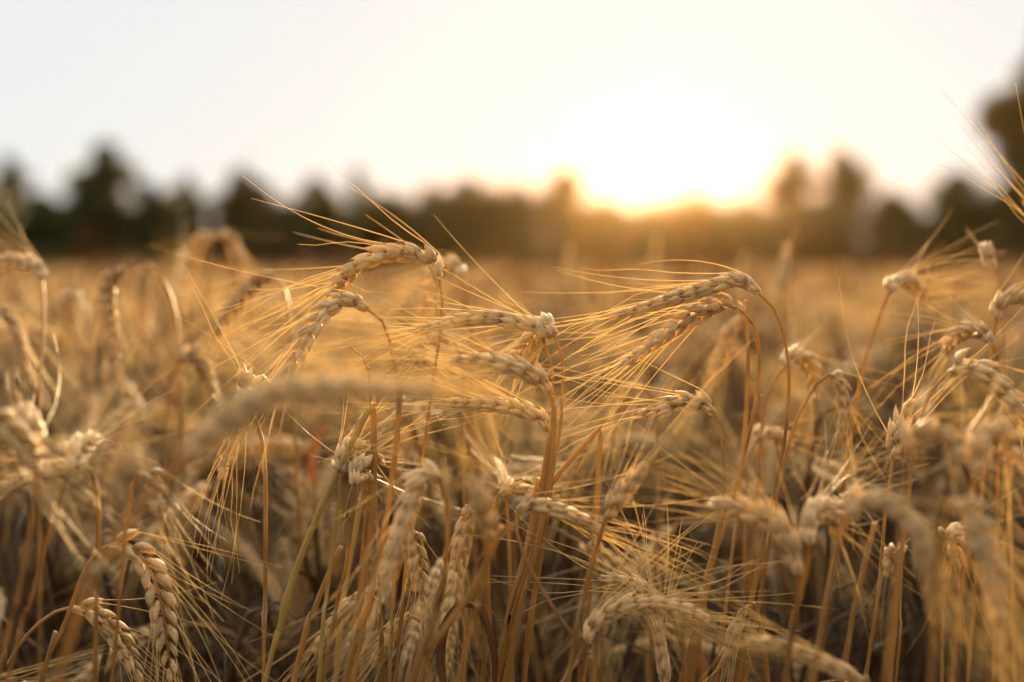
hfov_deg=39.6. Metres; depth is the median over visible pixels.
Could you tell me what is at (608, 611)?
wheat plant
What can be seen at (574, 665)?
wheat plant
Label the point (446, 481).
wheat plant
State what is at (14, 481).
wheat plant
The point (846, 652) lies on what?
straw stalk
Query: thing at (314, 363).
wheat plant
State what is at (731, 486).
wheat plant
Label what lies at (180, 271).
wheat plant
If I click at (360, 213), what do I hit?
tree
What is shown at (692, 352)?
wheat plant
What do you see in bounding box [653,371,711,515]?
wheat plant
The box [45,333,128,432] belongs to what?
wheat plant
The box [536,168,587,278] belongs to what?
tree
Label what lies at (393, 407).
wheat plant
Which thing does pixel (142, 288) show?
wheat plant
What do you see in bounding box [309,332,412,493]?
wheat plant
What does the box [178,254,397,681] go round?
wheat plant
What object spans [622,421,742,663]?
wheat plant
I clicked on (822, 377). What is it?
wheat plant
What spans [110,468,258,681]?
wheat plant
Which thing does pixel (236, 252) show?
wheat plant
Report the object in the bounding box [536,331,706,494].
wheat plant
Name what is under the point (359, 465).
wheat plant
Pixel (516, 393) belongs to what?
wheat plant
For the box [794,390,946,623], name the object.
wheat plant
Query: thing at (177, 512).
wheat plant
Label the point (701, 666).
dry wheat shoot
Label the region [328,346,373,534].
wheat plant
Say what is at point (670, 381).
wheat plant
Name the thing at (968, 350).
wheat plant
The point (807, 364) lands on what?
wheat plant
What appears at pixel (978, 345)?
wheat plant
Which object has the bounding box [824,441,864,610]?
wheat plant
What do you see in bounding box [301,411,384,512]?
wheat plant
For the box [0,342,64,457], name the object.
wheat plant
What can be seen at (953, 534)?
wheat plant
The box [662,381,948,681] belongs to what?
wheat plant
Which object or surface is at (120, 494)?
wheat plant
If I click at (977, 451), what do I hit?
wheat plant
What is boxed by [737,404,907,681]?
wheat plant
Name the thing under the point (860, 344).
wheat plant
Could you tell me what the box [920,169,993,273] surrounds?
tree
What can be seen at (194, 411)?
wheat plant
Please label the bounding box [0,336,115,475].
wheat plant
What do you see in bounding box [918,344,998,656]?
wheat plant
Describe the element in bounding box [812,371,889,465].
wheat plant
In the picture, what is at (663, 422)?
wheat plant
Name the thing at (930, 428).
wheat plant
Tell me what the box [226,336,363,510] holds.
wheat plant
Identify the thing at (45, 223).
tree
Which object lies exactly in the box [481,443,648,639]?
wheat plant
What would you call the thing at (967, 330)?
wheat plant
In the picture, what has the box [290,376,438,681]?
wheat plant
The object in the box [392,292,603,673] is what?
wheat plant
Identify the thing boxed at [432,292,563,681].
wheat plant
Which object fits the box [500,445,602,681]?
wheat plant
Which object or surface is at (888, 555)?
wheat plant
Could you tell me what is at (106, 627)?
wheat plant
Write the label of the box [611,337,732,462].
wheat plant
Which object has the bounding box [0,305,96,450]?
wheat plant
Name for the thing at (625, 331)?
wheat plant
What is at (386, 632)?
wheat plant
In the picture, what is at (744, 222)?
tree
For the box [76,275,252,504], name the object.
wheat plant
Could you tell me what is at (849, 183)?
tree
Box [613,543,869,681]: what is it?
wheat plant
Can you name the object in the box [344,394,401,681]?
straw stalk
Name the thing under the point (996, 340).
wheat plant
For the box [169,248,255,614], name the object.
wheat plant
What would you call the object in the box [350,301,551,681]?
wheat plant
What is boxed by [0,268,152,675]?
wheat plant
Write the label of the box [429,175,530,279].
tree
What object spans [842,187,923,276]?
tree
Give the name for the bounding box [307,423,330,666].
dry wheat shoot
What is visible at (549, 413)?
wheat plant
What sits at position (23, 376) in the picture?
wheat plant
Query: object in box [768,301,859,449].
wheat plant
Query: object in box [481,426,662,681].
wheat plant
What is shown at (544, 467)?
straw stalk
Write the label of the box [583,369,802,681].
wheat plant
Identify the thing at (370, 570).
wheat plant
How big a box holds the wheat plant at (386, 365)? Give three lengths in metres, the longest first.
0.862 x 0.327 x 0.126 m
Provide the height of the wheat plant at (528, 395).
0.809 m
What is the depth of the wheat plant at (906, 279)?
0.87 m
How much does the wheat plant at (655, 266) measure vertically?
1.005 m
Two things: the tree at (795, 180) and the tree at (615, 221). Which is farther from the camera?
the tree at (795, 180)
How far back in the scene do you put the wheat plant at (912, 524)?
0.56 m
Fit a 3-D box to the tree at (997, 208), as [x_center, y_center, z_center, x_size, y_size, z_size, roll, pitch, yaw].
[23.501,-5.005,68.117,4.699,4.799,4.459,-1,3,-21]
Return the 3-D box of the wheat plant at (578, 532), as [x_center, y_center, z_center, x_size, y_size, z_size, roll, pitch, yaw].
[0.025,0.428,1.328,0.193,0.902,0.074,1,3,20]
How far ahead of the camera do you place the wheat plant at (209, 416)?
1.76 m
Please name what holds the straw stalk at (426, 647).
on the ground
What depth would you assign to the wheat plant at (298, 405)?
1.30 m
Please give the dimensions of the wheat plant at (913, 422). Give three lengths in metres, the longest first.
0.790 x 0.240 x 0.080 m
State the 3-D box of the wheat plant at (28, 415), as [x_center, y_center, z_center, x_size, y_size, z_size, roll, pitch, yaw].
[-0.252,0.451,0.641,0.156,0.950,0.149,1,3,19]
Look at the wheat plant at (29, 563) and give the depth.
1.35 m
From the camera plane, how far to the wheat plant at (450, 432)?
1.67 m
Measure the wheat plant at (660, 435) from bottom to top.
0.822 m
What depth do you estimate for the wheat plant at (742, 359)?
1.49 m
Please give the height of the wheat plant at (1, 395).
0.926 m
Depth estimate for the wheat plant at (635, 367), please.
1.94 m
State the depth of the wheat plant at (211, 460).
1.46 m
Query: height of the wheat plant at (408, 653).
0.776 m
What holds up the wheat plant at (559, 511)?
on the ground
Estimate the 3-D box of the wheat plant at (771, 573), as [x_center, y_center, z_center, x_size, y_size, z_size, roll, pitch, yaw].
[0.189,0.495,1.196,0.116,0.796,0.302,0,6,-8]
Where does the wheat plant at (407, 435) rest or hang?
on the ground
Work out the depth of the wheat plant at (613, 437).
0.87 m
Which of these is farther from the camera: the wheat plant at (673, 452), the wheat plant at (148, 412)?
the wheat plant at (148, 412)
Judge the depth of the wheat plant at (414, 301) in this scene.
2.14 m
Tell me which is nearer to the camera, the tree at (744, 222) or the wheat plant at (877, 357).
the wheat plant at (877, 357)
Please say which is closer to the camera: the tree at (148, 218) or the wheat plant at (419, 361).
the wheat plant at (419, 361)
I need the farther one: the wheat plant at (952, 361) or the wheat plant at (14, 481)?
the wheat plant at (952, 361)
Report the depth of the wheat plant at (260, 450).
1.65 m
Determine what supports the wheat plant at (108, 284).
on the ground
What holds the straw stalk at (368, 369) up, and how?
on the ground
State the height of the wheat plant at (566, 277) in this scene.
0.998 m
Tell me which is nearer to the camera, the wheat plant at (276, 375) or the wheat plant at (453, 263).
the wheat plant at (453, 263)
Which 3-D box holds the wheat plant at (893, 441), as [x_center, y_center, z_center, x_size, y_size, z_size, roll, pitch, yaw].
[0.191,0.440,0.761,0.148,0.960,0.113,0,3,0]
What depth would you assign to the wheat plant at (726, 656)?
0.75 m
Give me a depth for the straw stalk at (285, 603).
0.73 m
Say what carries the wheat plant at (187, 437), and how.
on the ground
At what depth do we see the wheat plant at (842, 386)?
0.82 m
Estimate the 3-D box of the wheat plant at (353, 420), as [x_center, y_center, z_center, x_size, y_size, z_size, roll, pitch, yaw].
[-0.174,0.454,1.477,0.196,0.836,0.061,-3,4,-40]
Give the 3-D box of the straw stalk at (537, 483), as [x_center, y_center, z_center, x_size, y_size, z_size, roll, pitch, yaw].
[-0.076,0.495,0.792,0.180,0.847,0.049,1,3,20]
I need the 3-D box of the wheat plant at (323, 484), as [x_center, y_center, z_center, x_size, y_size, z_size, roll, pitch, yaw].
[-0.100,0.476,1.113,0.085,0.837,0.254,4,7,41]
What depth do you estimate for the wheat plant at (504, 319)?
0.75 m
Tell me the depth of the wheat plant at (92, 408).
1.24 m
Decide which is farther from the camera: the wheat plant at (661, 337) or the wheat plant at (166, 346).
the wheat plant at (166, 346)
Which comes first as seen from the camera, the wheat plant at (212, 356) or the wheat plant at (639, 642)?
the wheat plant at (639, 642)
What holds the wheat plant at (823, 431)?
on the ground
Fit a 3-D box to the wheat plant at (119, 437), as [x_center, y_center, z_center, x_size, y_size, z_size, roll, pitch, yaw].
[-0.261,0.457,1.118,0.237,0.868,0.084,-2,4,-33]
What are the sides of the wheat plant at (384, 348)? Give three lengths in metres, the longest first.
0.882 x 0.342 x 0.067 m
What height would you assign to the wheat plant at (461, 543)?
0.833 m
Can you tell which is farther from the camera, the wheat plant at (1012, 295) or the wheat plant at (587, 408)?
the wheat plant at (587, 408)
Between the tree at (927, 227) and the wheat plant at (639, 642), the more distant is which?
the tree at (927, 227)
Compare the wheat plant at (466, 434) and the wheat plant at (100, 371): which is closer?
the wheat plant at (100, 371)
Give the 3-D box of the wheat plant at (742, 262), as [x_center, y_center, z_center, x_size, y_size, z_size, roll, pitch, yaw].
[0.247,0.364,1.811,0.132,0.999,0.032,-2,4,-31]
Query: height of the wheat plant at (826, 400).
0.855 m
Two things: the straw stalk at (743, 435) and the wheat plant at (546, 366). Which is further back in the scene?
the wheat plant at (546, 366)
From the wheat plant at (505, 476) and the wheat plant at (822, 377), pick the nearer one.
the wheat plant at (505, 476)
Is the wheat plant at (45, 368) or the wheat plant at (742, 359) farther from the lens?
the wheat plant at (45, 368)
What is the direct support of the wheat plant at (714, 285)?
on the ground
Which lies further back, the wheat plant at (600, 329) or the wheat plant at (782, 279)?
the wheat plant at (600, 329)
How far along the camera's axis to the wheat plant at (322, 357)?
1.81 m
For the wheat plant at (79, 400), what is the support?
on the ground
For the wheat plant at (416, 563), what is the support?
on the ground
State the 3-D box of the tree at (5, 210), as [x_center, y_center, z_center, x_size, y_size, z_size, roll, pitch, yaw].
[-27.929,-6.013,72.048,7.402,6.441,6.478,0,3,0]
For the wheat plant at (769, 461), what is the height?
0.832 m
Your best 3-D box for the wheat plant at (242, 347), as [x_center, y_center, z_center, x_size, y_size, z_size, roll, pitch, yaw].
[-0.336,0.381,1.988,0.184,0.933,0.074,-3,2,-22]
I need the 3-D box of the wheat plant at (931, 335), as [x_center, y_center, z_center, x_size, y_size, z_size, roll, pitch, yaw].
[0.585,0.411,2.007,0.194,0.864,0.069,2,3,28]
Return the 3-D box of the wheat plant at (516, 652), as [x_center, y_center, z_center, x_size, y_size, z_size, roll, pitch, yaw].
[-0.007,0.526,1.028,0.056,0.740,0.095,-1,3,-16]
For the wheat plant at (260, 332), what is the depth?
1.84 m
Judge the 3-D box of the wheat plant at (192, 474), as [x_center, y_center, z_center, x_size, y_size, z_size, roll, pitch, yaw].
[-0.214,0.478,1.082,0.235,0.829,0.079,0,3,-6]
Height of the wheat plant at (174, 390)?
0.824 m
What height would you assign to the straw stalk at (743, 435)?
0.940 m
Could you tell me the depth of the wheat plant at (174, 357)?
1.60 m
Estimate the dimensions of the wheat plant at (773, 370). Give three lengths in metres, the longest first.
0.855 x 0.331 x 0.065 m
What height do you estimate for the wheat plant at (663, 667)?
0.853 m
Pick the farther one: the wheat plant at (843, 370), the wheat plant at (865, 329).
the wheat plant at (865, 329)
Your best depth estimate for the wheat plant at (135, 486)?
1.59 m
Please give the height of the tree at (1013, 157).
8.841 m
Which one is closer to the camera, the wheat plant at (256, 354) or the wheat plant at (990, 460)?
the wheat plant at (990, 460)
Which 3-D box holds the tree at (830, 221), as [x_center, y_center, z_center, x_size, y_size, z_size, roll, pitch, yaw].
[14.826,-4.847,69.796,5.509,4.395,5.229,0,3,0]
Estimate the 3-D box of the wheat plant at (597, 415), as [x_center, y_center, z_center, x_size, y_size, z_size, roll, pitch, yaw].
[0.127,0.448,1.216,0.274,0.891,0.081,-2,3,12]
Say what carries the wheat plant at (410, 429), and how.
on the ground
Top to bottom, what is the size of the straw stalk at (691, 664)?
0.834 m
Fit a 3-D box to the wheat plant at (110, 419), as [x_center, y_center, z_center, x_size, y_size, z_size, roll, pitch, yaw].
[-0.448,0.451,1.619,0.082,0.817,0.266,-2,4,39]
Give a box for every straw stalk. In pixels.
[262,408,370,681]
[290,545,343,681]
[333,494,362,681]
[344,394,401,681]
[348,402,376,681]
[351,347,385,681]
[409,524,504,681]
[497,477,539,681]
[509,436,548,681]
[522,463,555,681]
[552,426,602,681]
[687,509,724,681]
[715,300,749,681]
[839,521,877,681]
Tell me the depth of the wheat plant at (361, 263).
0.77 m
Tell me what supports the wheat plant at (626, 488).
on the ground
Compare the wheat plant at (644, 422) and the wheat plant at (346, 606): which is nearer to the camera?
the wheat plant at (346, 606)
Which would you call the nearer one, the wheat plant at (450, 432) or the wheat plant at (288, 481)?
the wheat plant at (288, 481)
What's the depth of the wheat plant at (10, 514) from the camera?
1.34 m
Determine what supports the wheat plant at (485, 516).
on the ground
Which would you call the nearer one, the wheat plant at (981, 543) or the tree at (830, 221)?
the wheat plant at (981, 543)
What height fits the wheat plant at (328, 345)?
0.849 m
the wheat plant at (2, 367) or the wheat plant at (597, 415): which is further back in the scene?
the wheat plant at (2, 367)
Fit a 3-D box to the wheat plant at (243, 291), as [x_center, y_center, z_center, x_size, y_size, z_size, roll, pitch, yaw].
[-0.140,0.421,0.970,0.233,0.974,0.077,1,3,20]
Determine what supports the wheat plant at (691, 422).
on the ground
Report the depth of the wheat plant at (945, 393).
1.87 m
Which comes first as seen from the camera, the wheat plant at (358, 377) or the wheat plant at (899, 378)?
the wheat plant at (358, 377)
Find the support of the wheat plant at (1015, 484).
on the ground
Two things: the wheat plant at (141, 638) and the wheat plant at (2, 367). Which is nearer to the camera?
the wheat plant at (141, 638)
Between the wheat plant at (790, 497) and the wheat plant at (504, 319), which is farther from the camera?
the wheat plant at (790, 497)
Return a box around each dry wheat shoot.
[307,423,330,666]
[436,601,497,681]
[692,617,707,681]
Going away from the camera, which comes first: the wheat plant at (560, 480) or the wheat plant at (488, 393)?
the wheat plant at (560, 480)
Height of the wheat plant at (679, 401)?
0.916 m
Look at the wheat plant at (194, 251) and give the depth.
1.26 m
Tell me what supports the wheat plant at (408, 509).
on the ground
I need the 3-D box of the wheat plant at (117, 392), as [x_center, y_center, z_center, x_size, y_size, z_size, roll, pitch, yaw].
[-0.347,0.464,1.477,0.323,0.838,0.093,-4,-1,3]
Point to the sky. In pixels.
(659, 102)
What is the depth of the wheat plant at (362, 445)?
0.74 m
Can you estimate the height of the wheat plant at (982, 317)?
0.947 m
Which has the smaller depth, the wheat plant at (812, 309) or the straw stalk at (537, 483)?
the straw stalk at (537, 483)
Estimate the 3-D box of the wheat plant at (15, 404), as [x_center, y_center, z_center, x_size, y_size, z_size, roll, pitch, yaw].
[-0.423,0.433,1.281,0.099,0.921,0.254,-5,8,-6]
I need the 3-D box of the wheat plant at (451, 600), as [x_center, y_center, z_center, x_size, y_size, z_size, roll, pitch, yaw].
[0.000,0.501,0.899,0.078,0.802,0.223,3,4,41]
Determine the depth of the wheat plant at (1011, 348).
1.57 m
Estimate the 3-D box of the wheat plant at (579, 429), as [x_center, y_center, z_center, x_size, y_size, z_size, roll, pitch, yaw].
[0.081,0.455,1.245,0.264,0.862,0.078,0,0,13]
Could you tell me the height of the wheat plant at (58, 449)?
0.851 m
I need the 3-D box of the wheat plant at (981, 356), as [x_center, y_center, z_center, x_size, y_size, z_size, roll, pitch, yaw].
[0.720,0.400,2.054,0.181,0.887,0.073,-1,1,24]
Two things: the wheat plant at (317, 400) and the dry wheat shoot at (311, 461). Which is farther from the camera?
the wheat plant at (317, 400)
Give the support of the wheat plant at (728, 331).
on the ground
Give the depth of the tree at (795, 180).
75.44 m
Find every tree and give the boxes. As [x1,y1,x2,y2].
[0,153,34,252]
[0,181,24,253]
[0,190,88,273]
[61,140,140,271]
[112,180,197,270]
[169,174,210,271]
[192,165,274,272]
[220,197,321,275]
[266,175,356,273]
[339,189,429,270]
[341,165,372,232]
[392,181,451,263]
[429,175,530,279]
[471,182,559,279]
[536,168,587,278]
[557,199,661,278]
[624,202,692,272]
[664,192,741,271]
[701,198,794,271]
[757,198,871,270]
[759,150,825,208]
[813,146,878,223]
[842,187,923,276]
[879,215,973,280]
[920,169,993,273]
[959,186,1023,274]
[974,60,1023,267]
[990,131,1023,224]
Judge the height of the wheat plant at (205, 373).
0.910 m
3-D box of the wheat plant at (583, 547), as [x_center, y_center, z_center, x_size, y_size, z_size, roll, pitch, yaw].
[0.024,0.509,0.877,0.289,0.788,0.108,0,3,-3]
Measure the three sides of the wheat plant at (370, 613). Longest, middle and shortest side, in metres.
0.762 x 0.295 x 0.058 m
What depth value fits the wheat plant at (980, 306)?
1.57 m
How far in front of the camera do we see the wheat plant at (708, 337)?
1.51 m
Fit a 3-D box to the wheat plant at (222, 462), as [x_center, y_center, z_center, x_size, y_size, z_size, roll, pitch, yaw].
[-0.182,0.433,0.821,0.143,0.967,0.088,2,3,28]
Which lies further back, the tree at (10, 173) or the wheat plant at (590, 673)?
the tree at (10, 173)
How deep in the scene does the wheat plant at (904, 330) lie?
2.11 m
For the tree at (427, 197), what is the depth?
69.54 m
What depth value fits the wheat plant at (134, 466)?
1.24 m
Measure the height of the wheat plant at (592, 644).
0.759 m
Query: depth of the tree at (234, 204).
68.15 m
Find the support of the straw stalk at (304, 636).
on the ground
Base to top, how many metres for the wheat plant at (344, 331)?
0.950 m
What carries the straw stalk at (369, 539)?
on the ground
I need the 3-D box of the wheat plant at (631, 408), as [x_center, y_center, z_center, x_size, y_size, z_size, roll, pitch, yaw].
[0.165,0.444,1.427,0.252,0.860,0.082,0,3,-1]
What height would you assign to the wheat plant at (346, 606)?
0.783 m
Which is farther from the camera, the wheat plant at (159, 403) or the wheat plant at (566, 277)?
the wheat plant at (566, 277)
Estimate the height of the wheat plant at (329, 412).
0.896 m
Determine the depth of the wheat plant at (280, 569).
1.08 m
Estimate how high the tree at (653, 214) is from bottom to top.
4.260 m
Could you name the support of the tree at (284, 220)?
on the ground
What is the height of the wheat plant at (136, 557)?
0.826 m
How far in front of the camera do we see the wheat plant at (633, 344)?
1.48 m
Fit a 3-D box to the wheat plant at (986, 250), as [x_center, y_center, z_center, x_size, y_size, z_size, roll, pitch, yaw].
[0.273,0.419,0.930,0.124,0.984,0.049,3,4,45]
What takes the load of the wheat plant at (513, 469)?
on the ground
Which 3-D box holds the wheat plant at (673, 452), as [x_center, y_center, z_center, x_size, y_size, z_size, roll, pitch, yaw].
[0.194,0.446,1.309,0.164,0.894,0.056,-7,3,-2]
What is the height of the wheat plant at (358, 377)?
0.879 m
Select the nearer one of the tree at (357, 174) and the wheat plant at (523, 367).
the wheat plant at (523, 367)
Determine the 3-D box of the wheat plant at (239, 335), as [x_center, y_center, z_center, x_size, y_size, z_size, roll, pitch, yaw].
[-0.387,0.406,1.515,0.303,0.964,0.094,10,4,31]
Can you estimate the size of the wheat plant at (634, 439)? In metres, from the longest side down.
0.880 x 0.276 x 0.085 m
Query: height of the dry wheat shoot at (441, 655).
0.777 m
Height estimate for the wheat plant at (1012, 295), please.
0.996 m
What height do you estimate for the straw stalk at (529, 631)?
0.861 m
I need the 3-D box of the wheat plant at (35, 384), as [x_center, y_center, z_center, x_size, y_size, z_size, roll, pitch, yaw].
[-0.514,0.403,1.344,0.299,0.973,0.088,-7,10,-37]
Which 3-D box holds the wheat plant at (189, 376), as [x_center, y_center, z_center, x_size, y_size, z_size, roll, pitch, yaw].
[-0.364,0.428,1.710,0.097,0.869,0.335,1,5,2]
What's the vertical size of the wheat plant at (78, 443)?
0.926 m
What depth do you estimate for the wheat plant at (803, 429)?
1.15 m
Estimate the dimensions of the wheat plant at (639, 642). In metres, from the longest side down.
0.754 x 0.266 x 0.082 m
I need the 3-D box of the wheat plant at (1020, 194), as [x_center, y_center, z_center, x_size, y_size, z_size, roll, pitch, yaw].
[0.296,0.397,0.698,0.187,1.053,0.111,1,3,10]
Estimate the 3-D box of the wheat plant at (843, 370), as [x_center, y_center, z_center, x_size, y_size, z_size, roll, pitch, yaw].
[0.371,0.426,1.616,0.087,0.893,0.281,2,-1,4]
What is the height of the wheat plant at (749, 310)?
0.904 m
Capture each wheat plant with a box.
[0,200,48,679]
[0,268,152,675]
[0,286,60,583]
[0,289,107,658]
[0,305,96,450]
[0,323,15,676]
[0,324,72,677]
[0,336,59,675]
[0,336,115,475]
[0,338,73,614]
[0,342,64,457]
[0,362,35,599]
[0,371,21,564]
[0,395,78,481]
[0,409,207,619]
[0,438,144,519]
[0,444,100,681]
[0,452,37,649]
[0,459,36,622]
[1,289,69,434]
[2,623,268,681]
[3,324,43,401]
[5,343,187,681]
[5,582,226,681]
[14,382,143,627]
[20,369,252,681]
[29,356,97,419]
[31,339,186,556]
[33,388,226,577]
[37,394,117,583]
[38,529,291,681]
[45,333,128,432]
[51,262,189,681]
[54,247,594,681]
[55,364,117,541]
[56,462,318,678]
[61,383,282,639]
[63,381,191,456]
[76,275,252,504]
[81,425,324,651]
[84,261,217,628]
[86,410,203,680]
[91,418,165,679]
[92,451,185,655]
[94,383,215,616]
[100,376,348,653]
[105,388,171,607]
[107,331,256,521]
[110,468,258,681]
[117,310,259,513]
[121,231,241,610]
[122,245,310,681]
[123,437,194,533]
[130,307,293,593]
[138,325,291,529]
[139,374,163,517]
[145,340,228,628]
[150,365,412,669]
[153,412,282,474]
[155,369,230,557]
[159,450,290,501]
[165,334,289,668]
[166,350,386,497]
[168,253,267,679]
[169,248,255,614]
[171,223,192,672]
[174,415,266,631]
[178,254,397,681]
[183,298,452,671]
[192,281,263,417]
[205,229,297,672]
[210,318,350,457]
[212,157,443,681]
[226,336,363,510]
[228,300,527,619]
[229,453,399,648]
[238,295,272,518]
[238,406,449,681]
[241,591,382,681]
[244,265,501,681]
[249,417,440,620]
[256,497,364,681]
[258,343,435,513]
[259,400,418,543]
[265,319,405,453]
[280,514,507,681]
[281,308,465,681]
[282,319,328,513]
[282,402,458,681]
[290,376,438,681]
[290,551,416,681]
[293,321,382,681]
[295,342,371,432]
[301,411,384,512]
[306,613,431,681]
[307,215,554,681]
[307,273,556,681]
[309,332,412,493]
[310,290,439,626]
[310,315,494,681]
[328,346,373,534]
[329,370,508,588]
[336,346,503,547]
[342,472,541,681]
[349,327,469,480]
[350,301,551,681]
[352,329,570,670]
[355,241,479,681]
[357,349,438,610]
[362,527,495,681]
[362,542,479,681]
[367,373,486,470]
[368,504,491,680]
[370,379,522,681]
[385,306,604,679]
[387,396,600,675]
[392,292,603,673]
[393,499,523,681]
[397,294,527,681]
[398,274,440,503]
[400,399,511,476]
[419,344,451,493]
[429,414,477,554]
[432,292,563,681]
[435,350,527,523]
[442,374,532,589]
[445,325,583,584]
[450,373,542,679]
[459,468,686,681]
[460,525,781,681]
[467,331,526,532]
[468,381,696,603]
[480,384,762,681]
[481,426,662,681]
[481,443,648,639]
[485,361,615,400]
[488,260,790,681]
[491,575,553,681]
[493,373,583,535]
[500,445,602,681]
[509,397,665,514]
[510,417,745,502]
[511,380,584,439]
[514,382,659,681]
[515,456,738,681]
[516,283,760,681]
[516,378,757,678]
[522,347,725,681]
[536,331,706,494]
[538,525,679,681]
[542,302,733,615]
[553,580,797,681]
[560,318,674,514]
[561,658,599,681]
[562,233,581,548]
[563,356,736,491]
[566,341,750,681]
[572,374,731,540]
[572,648,616,681]
[573,284,627,538]
[578,491,831,681]
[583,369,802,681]
[586,348,766,631]
[590,475,696,681]
[591,355,729,623]
[592,330,718,496]
[597,362,719,609]
[603,325,819,602]
[604,301,766,421]
[609,474,757,681]
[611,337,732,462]
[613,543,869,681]
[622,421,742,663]
[626,295,717,633]
[628,337,728,544]
[644,308,800,482]
[645,412,708,486]
[650,235,658,525]
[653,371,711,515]
[654,313,765,681]
[659,338,792,503]
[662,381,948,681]
[680,469,785,621]
[684,328,735,551]
[699,602,769,681]
[721,462,871,665]
[724,398,801,656]
[726,348,890,587]
[730,433,867,597]
[735,236,746,451]
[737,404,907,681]
[738,265,911,448]
[741,314,909,681]
[743,370,917,681]
[745,339,833,681]
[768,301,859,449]
[777,227,800,637]
[781,382,839,478]
[782,332,851,476]
[782,392,929,681]
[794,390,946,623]
[798,301,964,443]
[801,344,852,653]
[801,385,924,617]
[810,210,1006,678]
[810,442,1023,681]
[811,326,860,638]
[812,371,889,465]
[813,267,903,669]
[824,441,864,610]
[835,265,1003,681]
[838,267,1023,676]
[847,327,902,475]
[847,531,932,681]
[861,299,934,414]
[864,326,941,582]
[867,397,995,469]
[868,382,1023,476]
[872,293,1002,665]
[881,375,1006,501]
[882,282,1023,681]
[882,345,951,681]
[887,347,1023,681]
[906,485,1023,681]
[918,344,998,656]
[921,301,987,425]
[922,327,990,427]
[926,319,1003,413]
[928,497,1023,681]
[929,304,1022,377]
[936,83,1023,221]
[947,322,1004,415]
[949,328,1023,681]
[951,320,1023,421]
[962,269,1002,416]
[966,228,1015,681]
[966,255,1023,681]
[983,315,1023,403]
[1011,430,1023,515]
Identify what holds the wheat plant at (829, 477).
on the ground
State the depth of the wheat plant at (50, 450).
1.43 m
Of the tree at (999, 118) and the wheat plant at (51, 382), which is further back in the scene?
the tree at (999, 118)
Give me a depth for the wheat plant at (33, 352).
1.78 m
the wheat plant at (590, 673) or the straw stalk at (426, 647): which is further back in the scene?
the wheat plant at (590, 673)
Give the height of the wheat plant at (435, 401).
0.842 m
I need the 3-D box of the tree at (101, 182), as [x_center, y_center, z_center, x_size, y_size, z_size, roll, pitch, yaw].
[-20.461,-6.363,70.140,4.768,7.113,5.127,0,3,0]
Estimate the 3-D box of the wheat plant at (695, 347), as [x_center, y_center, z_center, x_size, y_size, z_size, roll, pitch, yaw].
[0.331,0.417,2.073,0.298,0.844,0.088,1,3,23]
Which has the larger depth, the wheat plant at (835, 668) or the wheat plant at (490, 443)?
the wheat plant at (490, 443)
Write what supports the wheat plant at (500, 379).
on the ground
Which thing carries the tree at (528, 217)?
on the ground
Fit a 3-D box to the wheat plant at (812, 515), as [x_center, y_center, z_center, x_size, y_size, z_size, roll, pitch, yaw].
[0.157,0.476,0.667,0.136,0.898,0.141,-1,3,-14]
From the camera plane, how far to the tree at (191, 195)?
73.79 m
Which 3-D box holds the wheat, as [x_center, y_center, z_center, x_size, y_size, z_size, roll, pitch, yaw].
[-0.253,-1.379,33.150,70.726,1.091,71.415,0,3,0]
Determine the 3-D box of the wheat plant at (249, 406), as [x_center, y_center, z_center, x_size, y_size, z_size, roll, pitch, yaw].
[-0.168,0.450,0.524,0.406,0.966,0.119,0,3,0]
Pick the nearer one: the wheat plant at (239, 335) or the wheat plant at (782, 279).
the wheat plant at (782, 279)
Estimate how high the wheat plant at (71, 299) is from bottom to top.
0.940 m
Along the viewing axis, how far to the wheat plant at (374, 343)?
1.58 m
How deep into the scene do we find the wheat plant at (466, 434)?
1.94 m
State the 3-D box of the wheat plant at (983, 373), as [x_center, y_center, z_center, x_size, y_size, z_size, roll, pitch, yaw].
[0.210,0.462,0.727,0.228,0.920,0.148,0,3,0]
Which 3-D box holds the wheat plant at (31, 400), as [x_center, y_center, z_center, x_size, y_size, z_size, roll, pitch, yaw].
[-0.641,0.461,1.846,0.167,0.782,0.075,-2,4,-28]
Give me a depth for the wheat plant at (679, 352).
1.47 m
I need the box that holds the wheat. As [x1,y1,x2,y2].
[0,215,1023,681]
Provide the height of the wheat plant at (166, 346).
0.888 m
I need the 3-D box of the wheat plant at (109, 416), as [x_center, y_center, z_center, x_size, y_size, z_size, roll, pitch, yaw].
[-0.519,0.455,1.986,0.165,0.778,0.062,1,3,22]
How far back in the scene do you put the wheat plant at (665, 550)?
0.94 m
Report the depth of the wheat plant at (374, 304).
1.25 m
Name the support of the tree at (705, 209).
on the ground
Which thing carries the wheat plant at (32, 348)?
on the ground
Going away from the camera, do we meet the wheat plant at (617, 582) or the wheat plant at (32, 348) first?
the wheat plant at (617, 582)
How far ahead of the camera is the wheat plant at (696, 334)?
1.96 m
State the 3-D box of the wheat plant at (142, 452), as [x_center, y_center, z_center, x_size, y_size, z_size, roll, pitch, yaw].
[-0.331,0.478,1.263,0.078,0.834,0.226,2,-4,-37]
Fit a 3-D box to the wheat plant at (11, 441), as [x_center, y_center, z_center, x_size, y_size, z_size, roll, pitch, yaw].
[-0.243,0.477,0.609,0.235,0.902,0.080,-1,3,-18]
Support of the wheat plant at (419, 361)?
on the ground
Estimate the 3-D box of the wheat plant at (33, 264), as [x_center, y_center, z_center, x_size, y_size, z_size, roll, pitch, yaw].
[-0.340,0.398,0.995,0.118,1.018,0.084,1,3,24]
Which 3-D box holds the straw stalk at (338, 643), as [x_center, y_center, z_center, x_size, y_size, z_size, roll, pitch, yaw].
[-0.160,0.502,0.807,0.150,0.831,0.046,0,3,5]
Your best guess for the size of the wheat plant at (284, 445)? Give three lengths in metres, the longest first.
0.872 x 0.268 x 0.079 m
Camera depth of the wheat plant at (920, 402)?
1.16 m
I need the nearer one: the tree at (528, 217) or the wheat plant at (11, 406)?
the wheat plant at (11, 406)
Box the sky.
[0,0,1023,244]

